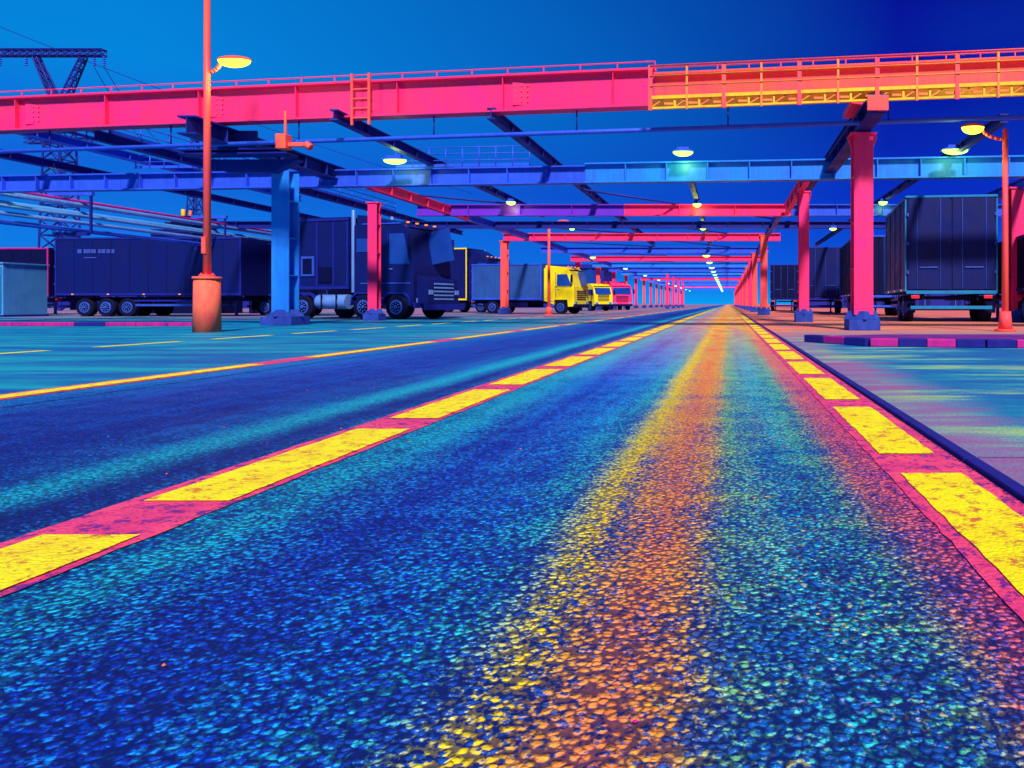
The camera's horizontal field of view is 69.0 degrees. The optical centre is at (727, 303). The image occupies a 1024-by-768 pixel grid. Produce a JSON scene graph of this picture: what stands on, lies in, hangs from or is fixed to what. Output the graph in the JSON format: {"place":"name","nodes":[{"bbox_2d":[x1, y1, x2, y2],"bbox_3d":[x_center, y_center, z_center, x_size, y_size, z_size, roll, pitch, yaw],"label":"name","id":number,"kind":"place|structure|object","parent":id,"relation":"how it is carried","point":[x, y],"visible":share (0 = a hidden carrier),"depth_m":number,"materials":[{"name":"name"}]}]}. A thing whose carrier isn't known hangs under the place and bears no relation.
{"place":"outdoors","nodes":[
{"label":"outdoors","id":0,"kind":"place"},
{"bbox_2d":[47,296,248,307],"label":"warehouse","id":1,"kind":"structure","parent":0,"point":[245,303],"depth_m":113.94,"materials":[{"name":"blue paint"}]},
{"bbox_2d":[147,209,258,313],"bbox_3d":[-37.417,-3.045,51.000,7.338,7.550,3.000,0,0,0],"label":"processing plant","id":2,"kind":"object","parent":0,"point":[189,309],"visible":0.14,"depth_m":49.88,"materials":[{"name":"blue paint"}]},
{"bbox_2d":[0,305,1023,767],"bbox_3d":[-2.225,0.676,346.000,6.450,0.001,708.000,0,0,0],"label":"road","id":3,"kind":"structure","parent":0,"point":[700,575],"depth_m":1.69,"materials":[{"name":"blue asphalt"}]},
{"bbox_2d":[0,320,611,407],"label":"road marking","id":4,"kind":"object","parent":3,"relation":"on","point":[237,373],"visible":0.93,"depth_m":6.40,"materials":[{"name":"paint"}]},
{"bbox_2d":[0,308,693,399],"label":"road marking","id":5,"kind":"object","parent":3,"relation":"on","point":[72,387],"visible":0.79,"depth_m":7.14,"materials":[{"name":"yellow paint"}]},
{"bbox_2d":[0,308,716,596],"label":"road marking","id":6,"kind":"object","parent":3,"relation":"on","point":[29,559],"visible":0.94,"depth_m":2.51,"materials":[{"name":"yellow paint"}]},
{"bbox_2d":[733,308,1023,620],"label":"road marking","id":7,"kind":"object","parent":3,"relation":"on","point":[975,520],"visible":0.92,"depth_m":2.62,"materials":[{"name":"yellow paint"}]},
{"bbox_2d":[0,304,1023,503],"bbox_3d":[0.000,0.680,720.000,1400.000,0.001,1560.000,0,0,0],"label":"ground","id":8,"kind":"structure","parent":0,"point":[970,400],"depth_m":10.24,"materials":[{"name":"concrete"}]},
{"bbox_2d":[0,262,49,316],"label":"site container","id":9,"kind":"object","parent":8,"relation":"on","point":[23,289],"visible":1,"depth_m":37.87,"materials":[{"name":"metal"}]},
{"bbox_2d":[0,248,69,313],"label":"semi trailer","id":10,"kind":"object","parent":8,"relation":"on","point":[45,256],"visible":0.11,"depth_m":43.70,"materials":[{"name":"blue paint"}]},
{"bbox_2d":[0,48,106,310],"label":"electricity pylon","id":11,"kind":"object","parent":8,"relation":"on","point":[38,62],"visible":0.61,"depth_m":69.72,"materials":[{"name":"blue metal"}]},
{"bbox_2d":[0,322,191,325],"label":"kerb","id":12,"kind":"structure","parent":8,"relation":"on","point":[95,323],"depth_m":21.48,"materials":[{"name":"pink concrete"}]},
{"bbox_2d":[0,192,270,249],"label":"pipe rack","id":13,"kind":"object","parent":8,"relation":"on","point":[54,198],"visible":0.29,"depth_m":31.28,"materials":[{"name":"blue metal"}]},
{"bbox_2d":[54,237,270,315],"bbox_3d":[-31.513,-1.472,39.320,10.520,4.295,2.710,0,0,2],"label":"semi trailer","id":14,"kind":"object","parent":8,"relation":"on","point":[89,271],"visible":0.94,"depth_m":38.08,"materials":[{"name":"blue paint"}]},
{"bbox_2d":[186,138,213,215],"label":"electricity pylon","id":15,"kind":"object","parent":8,"relation":"on","point":[194,206],"visible":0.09,"depth_m":87.71,"materials":[{"name":"blue metal"}]},
{"bbox_2d":[1,27,634,218],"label":"power lines","id":16,"kind":"object","parent":15,"relation":"attached to","point":[259,125],"visible":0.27,"depth_m":80.33,"materials":[{"name":"blue metal"}]},
{"bbox_2d":[192,0,251,331],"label":"street lamp","id":17,"kind":"object","parent":8,"relation":"on","point":[206,314],"visible":0.99,"depth_m":16.93,"materials":[{"name":"orange metal"}]},
{"bbox_2d":[260,171,309,324],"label":"steel column","id":18,"kind":"structure","parent":8,"relation":"on","point":[285,248],"depth_m":22.42,"materials":[{"name":"blue metal"}]},
{"bbox_2d":[177,115,345,179],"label":"steel beam","id":19,"kind":"structure","parent":18,"relation":"on","point":[271,159],"depth_m":20.60,"materials":[{"name":"blue metal"}]},
{"bbox_2d":[244,243,353,315],"bbox_3d":[-25.018,-1.398,41.145,5.320,4.145,2.710,0,0,8],"label":"semi trailer","id":20,"kind":"object","parent":8,"relation":"on","point":[263,308],"visible":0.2,"depth_m":40.04,"materials":[{"name":"blue paint"}]},
{"bbox_2d":[0,308,662,353],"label":"road marking","id":21,"kind":"object","parent":8,"relation":"on","point":[231,337],"visible":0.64,"depth_m":15.02,"materials":[{"name":"yellow paint"}]},
{"bbox_2d":[363,202,385,319],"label":"steel column","id":22,"kind":"structure","parent":8,"relation":"on","point":[374,311],"depth_m":29.01,"materials":[{"name":"pink metal"}]},
{"bbox_2d":[299,210,464,318],"bbox_3d":[-16.114,-1.773,32.598,7.665,4.894,3.200,0,0,14],"label":"tractor truck","id":23,"kind":"object","parent":8,"relation":"on","point":[415,264],"visible":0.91,"depth_m":31.50,"materials":[{"name":"blue paint"}]},
{"bbox_2d":[445,248,509,312],"bbox_3d":[-20.352,-1.872,56.341,6.558,5.095,3.100,0,0,12],"label":"box truck","id":24,"kind":"object","parent":8,"relation":"on","point":[461,265],"visible":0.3,"depth_m":55.15,"materials":[{"name":"blue paint"}]},
{"bbox_2d":[498,241,511,313],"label":"steel column","id":25,"kind":"structure","parent":8,"relation":"on","point":[504,308],"depth_m":46.79,"materials":[{"name":"red metal"}]},
{"bbox_2d":[503,233,780,240],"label":"cross beam","id":26,"kind":"structure","parent":25,"relation":"on","point":[647,237],"depth_m":46.78,"materials":[{"name":"red metal"}]},
{"bbox_2d":[471,263,594,313],"bbox_3d":[-13.433,-1.047,49.120,8.683,3.445,3.000,0,0,12],"label":"box truck","id":27,"kind":"object","parent":8,"relation":"on","point":[568,287],"visible":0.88,"depth_m":48.06,"materials":[{"name":"grey paint"}]},
{"bbox_2d":[544,220,568,314],"bbox_3d":[-10.510,-2.248,43.000,1.580,5.855,0.600,0,0,0],"label":"street lamp","id":28,"kind":"object","parent":8,"relation":"on","point":[548,309],"visible":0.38,"depth_m":42.92,"materials":[{"name":"red metal"}]},
{"bbox_2d":[595,267,601,309],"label":"steel column","id":29,"kind":"structure","parent":8,"relation":"on","point":[598,269],"depth_m":80.79,"materials":[{"name":"red metal"}]},
{"bbox_2d":[587,284,614,310],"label":"truck","id":30,"kind":"object","parent":8,"relation":"on","point":[599,295],"visible":0.57,"depth_m":68.06,"materials":[{"name":"yellow paint"}]},
{"bbox_2d":[600,281,634,309],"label":"box truck","id":31,"kind":"object","parent":8,"relation":"on","point":[622,296],"visible":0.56,"depth_m":79.92,"materials":[{"name":"pink metal"}]},
{"bbox_2d":[633,278,637,307],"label":"steel column","id":32,"kind":"structure","parent":8,"relation":"on","point":[635,294],"depth_m":113.79,"materials":[{"name":"pink metal"}]},
{"bbox_2d":[642,280,645,307],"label":"steel column","id":33,"kind":"structure","parent":8,"relation":"on","point":[643,305],"depth_m":124.79,"materials":[{"name":"red metal"}]},
{"bbox_2d":[649,282,652,307],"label":"steel column","id":34,"kind":"structure","parent":8,"relation":"on","point":[650,305],"depth_m":135.79,"materials":[{"name":"pink metal"}]},
{"bbox_2d":[655,284,657,306],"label":"steel column","id":35,"kind":"structure","parent":8,"relation":"on","point":[656,295],"depth_m":146.79,"materials":[{"name":"red metal"}]},
{"bbox_2d":[665,274,668,308],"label":"steel column","id":36,"kind":"structure","parent":8,"relation":"on","point":[667,305],"depth_m":97.85,"materials":[{"name":"pink metal"}]},
{"bbox_2d":[672,277,674,307],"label":"steel column","id":37,"kind":"structure","parent":8,"relation":"on","point":[673,305],"depth_m":108.85,"materials":[{"name":"pink metal"}]},
{"bbox_2d":[677,279,679,307],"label":"steel column","id":38,"kind":"structure","parent":8,"relation":"on","point":[678,305],"depth_m":119.85,"materials":[{"name":"pink metal"}]},
{"bbox_2d":[739,278,741,307],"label":"steel column","id":39,"kind":"structure","parent":8,"relation":"on","point":[740,292],"depth_m":112.79,"materials":[{"name":"red metal"}]},
{"bbox_2d":[632,275,740,277],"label":"cross beam","id":40,"kind":"structure","parent":39,"relation":"on","point":[690,276],"depth_m":112.98,"materials":[{"name":"red metal"}]},
{"bbox_2d":[740,275,742,308],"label":"steel column","id":41,"kind":"structure","parent":8,"relation":"on","point":[742,291],"depth_m":101.79,"materials":[{"name":"red metal"}]},
{"bbox_2d":[622,272,742,274],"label":"cross beam","id":42,"kind":"structure","parent":41,"relation":"on","point":[686,273],"depth_m":101.98,"materials":[{"name":"red metal"}]},
{"bbox_2d":[742,271,744,308],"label":"steel column","id":43,"kind":"structure","parent":8,"relation":"on","point":[743,305],"depth_m":90.79,"materials":[{"name":"pink metal"}]},
{"bbox_2d":[609,268,744,271],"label":"cross beam","id":44,"kind":"structure","parent":43,"relation":"on","point":[679,270],"depth_m":90.98,"materials":[{"name":"red metal"}]},
{"bbox_2d":[744,267,747,309],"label":"steel column","id":45,"kind":"structure","parent":8,"relation":"on","point":[746,288],"depth_m":79.79,"materials":[{"name":"red metal"}]},
{"bbox_2d":[592,263,757,266],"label":"cross beam","id":46,"kind":"structure","parent":45,"relation":"on","point":[674,265],"depth_m":79.98,"materials":[{"name":"blue metal"}]},
{"bbox_2d":[746,261,751,310],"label":"steel column","id":47,"kind":"structure","parent":8,"relation":"on","point":[749,263],"depth_m":68.79,"materials":[{"name":"red metal"}]},
{"bbox_2d":[570,256,759,260],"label":"cross beam","id":48,"kind":"structure","parent":47,"relation":"on","point":[667,258],"depth_m":68.98,"materials":[{"name":"red metal"}]},
{"bbox_2d":[750,253,757,311],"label":"steel column","id":49,"kind":"structure","parent":8,"relation":"on","point":[754,306],"depth_m":57.79,"materials":[{"name":"red metal"}]},
{"bbox_2d":[540,247,768,252],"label":"cross beam","id":50,"kind":"structure","parent":49,"relation":"on","point":[658,250],"depth_m":57.98,"materials":[{"name":"blue metal"}]},
{"bbox_2d":[757,217,780,254],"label":"longitudinal beam","id":51,"kind":"structure","parent":49,"relation":"on","point":[775,221],"depth_m":39.13,"materials":[{"name":"blue metal"}]},
{"bbox_2d":[418,189,773,267],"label":"roof bracing","id":52,"kind":"object","parent":51,"relation":"on","point":[589,190],"visible":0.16,"depth_m":44.92,"materials":[{"name":"blue metal"}]},
{"bbox_2d":[505,198,516,204],"bbox_3d":[-10.292,-4.837,33.200,0.450,0.302,0.400,0,0,0],"label":"ceiling lamp","id":53,"kind":"object","parent":52,"relation":"attached to","point":[510,201],"visible":1,"depth_m":33.07,"materials":[{"name":"yellow metal"}]},
{"bbox_2d":[416,204,623,216],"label":"cross beam","id":54,"kind":"structure","parent":52,"relation":"attached to","point":[538,210],"depth_m":33.59,"materials":[{"name":"metal"}]},
{"bbox_2d":[366,187,470,220],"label":"longitudinal beam","id":55,"kind":"structure","parent":54,"relation":"attached to","point":[412,198],"depth_m":29.77,"materials":[{"name":"red metal"}]},
{"bbox_2d":[624,204,790,216],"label":"cross beam","id":56,"kind":"structure","parent":52,"relation":"attached to","point":[705,210],"depth_m":33.59,"materials":[{"name":"red metal"}]},
{"bbox_2d":[757,235,770,314],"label":"steel column","id":57,"kind":"structure","parent":8,"relation":"on","point":[763,309],"depth_m":42.79,"materials":[{"name":"red metal"}]},
{"bbox_2d":[770,264,797,310],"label":"semi trailer","id":58,"kind":"object","parent":8,"relation":"on","point":[783,282],"visible":0.94,"depth_m":65.98,"materials":[{"name":"blue paint"}]},
{"bbox_2d":[794,191,813,321],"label":"steel column","id":59,"kind":"structure","parent":8,"relation":"on","point":[803,312],"depth_m":26.21,"materials":[{"name":"red metal"}]},
{"bbox_2d":[783,181,810,214],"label":"longitudinal beam","id":60,"kind":"structure","parent":59,"relation":"on","point":[790,203],"depth_m":28.81,"materials":[{"name":"red metal"}]},
{"bbox_2d":[809,247,842,312],"bbox_3d":[7.276,-1.773,55.928,3.310,4.895,8.120,0,0,6],"label":"semi trailer","id":61,"kind":"object","parent":8,"relation":"on","point":[824,272],"visible":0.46,"depth_m":51.94,"materials":[{"name":"blue paint"}]},
{"bbox_2d":[844,132,879,330],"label":"steel column","id":62,"kind":"structure","parent":8,"relation":"on","point":[861,315],"depth_m":18.05,"materials":[{"name":"pink metal"}]},
{"bbox_2d":[825,94,888,172],"bbox_3d":[3.500,-4.780,20.165,0.900,0.620,7.670,0,0,0],"label":"column bracket","id":63,"kind":"object","parent":62,"relation":"on","point":[871,111],"depth_m":17.91,"materials":[{"name":"red metal"}]},
{"bbox_2d":[0,56,1023,133],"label":"overhead girder","id":64,"kind":"object","parent":63,"relation":"on","point":[368,99],"visible":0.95,"depth_m":19.01,"materials":[{"name":"red metal"}]},
{"bbox_2d":[17,132,301,201],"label":"longitudinal beam","id":65,"kind":"structure","parent":64,"relation":"attached to","point":[63,140],"depth_m":24.92,"materials":[{"name":"blue metal"}]},
{"bbox_2d":[0,149,322,217],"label":"longitudinal beam","id":66,"kind":"structure","parent":64,"relation":"attached to","point":[44,162],"depth_m":27.77,"materials":[{"name":"blue metal"}]},
{"bbox_2d":[275,111,313,150],"bbox_3d":[-11.673,-4.684,18.900,0.935,1.071,0.300,0,0,0],"label":"cable hoist","id":67,"kind":"object","parent":64,"relation":"attached to","point":[283,142],"visible":1,"depth_m":18.84,"materials":[{"name":"orange metal"}]},
{"bbox_2d":[381,155,407,163],"bbox_3d":[-11.607,-5.018,24.400,0.850,0.302,0.400,0,0,0],"label":"ceiling lamp","id":68,"kind":"object","parent":64,"relation":"hanging from","point":[394,159],"visible":1,"depth_m":24.28,"materials":[{"name":"yellow metal"}]},
{"bbox_2d":[0,107,1023,153],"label":"service pipe","id":69,"kind":"object","parent":64,"relation":"attached to","point":[669,129],"visible":0.88,"depth_m":18.60,"materials":[{"name":"blue metal"}]},
{"bbox_2d":[487,108,655,246],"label":"longitudinal beam","id":70,"kind":"structure","parent":64,"relation":"attached to","point":[528,143],"depth_m":22.74,"materials":[{"name":"blue metal"}]},
{"bbox_2d":[672,147,693,156],"bbox_3d":[-1.530,-5.167,23.800,0.720,0.302,0.400,0,0,0],"label":"ceiling lamp","id":71,"kind":"object","parent":64,"relation":"attached to","point":[682,151],"visible":1,"depth_m":23.68,"materials":[{"name":"yellow metal"}]},
{"bbox_2d":[648,48,1023,110],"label":"girder walkway","id":72,"kind":"structure","parent":64,"relation":"attached to","point":[916,92],"depth_m":16.64,"materials":[{"name":"yellow metal"}]},
{"bbox_2d":[0,155,1023,192],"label":"cross beam","id":73,"kind":"structure","parent":63,"relation":"on","point":[895,168],"depth_m":24.68,"materials":[{"name":"blue metal"}]},
{"bbox_2d":[91,131,462,234],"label":"longitudinal beam","id":74,"kind":"structure","parent":73,"relation":"attached to","point":[117,140],"depth_m":24.73,"materials":[{"name":"blue metal"}]},
{"bbox_2d":[65,129,395,211],"bbox_3d":[-20.300,-5.670,30.750,2.644,0.859,18.538,0,0,0],"label":"walkway railing","id":75,"kind":"object","parent":74,"relation":"on","point":[140,139],"visible":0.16,"depth_m":23.89,"materials":[{"name":"blue metal"}]},
{"bbox_2d":[135,145,529,168],"bbox_3d":[-14.497,-5.239,25.382,15.100,0.719,0.145,0,0,5],"label":"beam railing","id":76,"kind":"object","parent":73,"relation":"on","point":[478,164],"visible":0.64,"depth_m":24.92,"materials":[{"name":"blue metal"}]},
{"bbox_2d":[329,109,543,217],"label":"longitudinal beam","id":77,"kind":"structure","parent":73,"relation":"on","point":[367,130],"depth_m":22.54,"materials":[{"name":"blue metal"}]},
{"bbox_2d":[689,183,711,246],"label":"longitudinal beam","id":78,"kind":"structure","parent":73,"relation":"attached to","point":[694,191],"depth_m":31.74,"materials":[{"name":"blue metal"}]},
{"bbox_2d":[814,114,1007,246],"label":"longitudinal beam","id":79,"kind":"structure","parent":73,"relation":"on","point":[971,140],"depth_m":22.44,"materials":[{"name":"blue metal"}]},
{"bbox_2d":[940,145,970,154],"bbox_3d":[7.394,-5.015,22.800,0.900,0.302,0.400,0,0,0],"label":"ceiling lamp","id":80,"kind":"object","parent":79,"relation":"hanging from","point":[951,149],"visible":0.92,"depth_m":22.69,"materials":[{"name":"yellow metal"}]},
{"bbox_2d":[790,118,852,216],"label":"longitudinal beam","id":81,"kind":"structure","parent":63,"relation":"on","point":[811,185],"depth_m":24.16,"materials":[{"name":"blue metal"}]},
{"bbox_2d":[840,235,902,314],"bbox_3d":[8.896,-1.623,44.439,2.810,4.595,9.120,0,0,4],"label":"semi trailer","id":82,"kind":"object","parent":8,"relation":"on","point":[878,267],"visible":0.5,"depth_m":40.47,"materials":[{"name":"blue paint"}]},
{"bbox_2d":[741,312,1023,501],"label":"kerb","id":83,"kind":"structure","parent":8,"relation":"on","point":[1005,482],"depth_m":3.44,"materials":[{"name":"blue concrete"}]},
{"bbox_2d":[804,334,1023,347],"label":"kerb","id":84,"kind":"structure","parent":8,"relation":"on","point":[929,342],"depth_m":11.04,"materials":[{"name":"blue concrete"}]},
{"bbox_2d":[885,194,997,321],"bbox_3d":[8.669,-1.698,29.233,3.410,4.745,6.320,0,0,6],"label":"semi trailer","id":85,"kind":"object","parent":8,"relation":"on","point":[941,244],"visible":1,"depth_m":26.22,"materials":[{"name":"blue paint"}]},
{"bbox_2d":[961,123,1015,331],"bbox_3d":[6.428,-1.897,17.300,1.355,5.155,0.510,0,0,0],"label":"street lamp","id":86,"kind":"object","parent":8,"relation":"on","point":[1005,322],"visible":1,"depth_m":17.24,"materials":[{"name":"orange metal"}]},
{"bbox_2d":[990,234,1023,320],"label":"semi trailer","id":87,"kind":"object","parent":8,"relation":"on","point":[997,297],"visible":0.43,"depth_m":26.15,"materials":[{"name":"blue paint"}]},
{"bbox_2d":[1008,187,1023,321],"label":"steel column","id":88,"kind":"structure","parent":8,"relation":"on","point":[1015,212],"depth_m":26.23,"materials":[{"name":"red metal"}]},
{"bbox_2d":[983,178,1023,199],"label":"longitudinal beam","id":89,"kind":"structure","parent":88,"relation":"on","point":[1016,183],"depth_m":26.94,"materials":[{"name":"blue metal"}]},
{"bbox_2d":[201,221,884,228],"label":"cross beam","id":90,"kind":"structure","parent":89,"relation":"on","point":[613,224],"depth_m":39.98,"materials":[{"name":"red metal"}]},
{"bbox_2d":[468,217,683,289],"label":"longitudinal beam","id":91,"kind":"structure","parent":90,"relation":"attached to","point":[485,222],"depth_m":46.40,"materials":[{"name":"red metal"}]},
{"bbox_2d":[791,204,1001,216],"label":"cross beam","id":92,"kind":"structure","parent":89,"relation":"attached to","point":[831,210],"depth_m":33.59,"materials":[{"name":"blue metal"}]},
{"bbox_2d":[0,0,1023,303],"label":"sky","id":93,"kind":"structure","parent":0,"point":[145,41],"materials":[{"name":"blue"}]},
{"bbox_2d":[470,264,611,307],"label":"warehouse","id":94,"kind":"structure","parent":0,"point":[605,274],"depth_m":124.00,"materials":[{"name":"blue metal"}]},
{"bbox_2d":[835,334,1023,338],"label":"traffic island","id":95,"kind":"structure","parent":0,"point":[977,336],"depth_m":12.49,"materials":[{"name":"concrete"}]},
{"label":"steel column","id":96,"kind":"object","parent":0,"visible":0},
{"bbox_2d":[640,278,739,279],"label":"cross beam","id":97,"kind":"structure","parent":96,"relation":"on","point":[692,278],"depth_m":123.98,"materials":[{"name":"red metal"}]},
{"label":"steel column","id":98,"kind":"object","parent":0,"visible":0},
{"bbox_2d":[648,280,738,281],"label":"cross beam","id":99,"kind":"structure","parent":98,"relation":"on","point":[696,280],"depth_m":134.99,"materials":[{"name":"blue metal"}]},
{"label":"steel column","id":100,"kind":"object","parent":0,"visible":0},
{"bbox_2d":[654,282,737,283],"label":"cross beam","id":101,"kind":"structure","parent":100,"relation":"on","point":[699,283],"depth_m":145.99,"materials":[{"name":"blue metal"}]},
{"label":"steel column","id":102,"kind":"object","parent":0,"visible":0},
{"bbox_2d":[659,284,736,284],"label":"cross beam","id":103,"kind":"structure","parent":102,"relation":"on","point":[699,284],"depth_m":156.99,"materials":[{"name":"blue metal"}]},
{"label":"steel column","id":104,"kind":"object","parent":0,"visible":0},
{"bbox_2d":[663,285,735,285],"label":"cross beam","id":105,"kind":"structure","parent":104,"relation":"on","point":[702,285],"depth_m":167.99,"materials":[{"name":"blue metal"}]},
{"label":"steel column","id":106,"kind":"object","parent":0,"visible":0},
{"bbox_2d":[668,286,735,287],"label":"cross beam","id":107,"kind":"structure","parent":106,"relation":"on","point":[703,286],"depth_m":179.00,"materials":[{"name":"pink metal"}]},
{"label":"steel column","id":108,"kind":"object","parent":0,"visible":0},
{"bbox_2d":[674,288,734,288],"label":"cross beam","id":109,"kind":"structure","parent":108,"relation":"on","point":[706,288],"depth_m":200.99,"materials":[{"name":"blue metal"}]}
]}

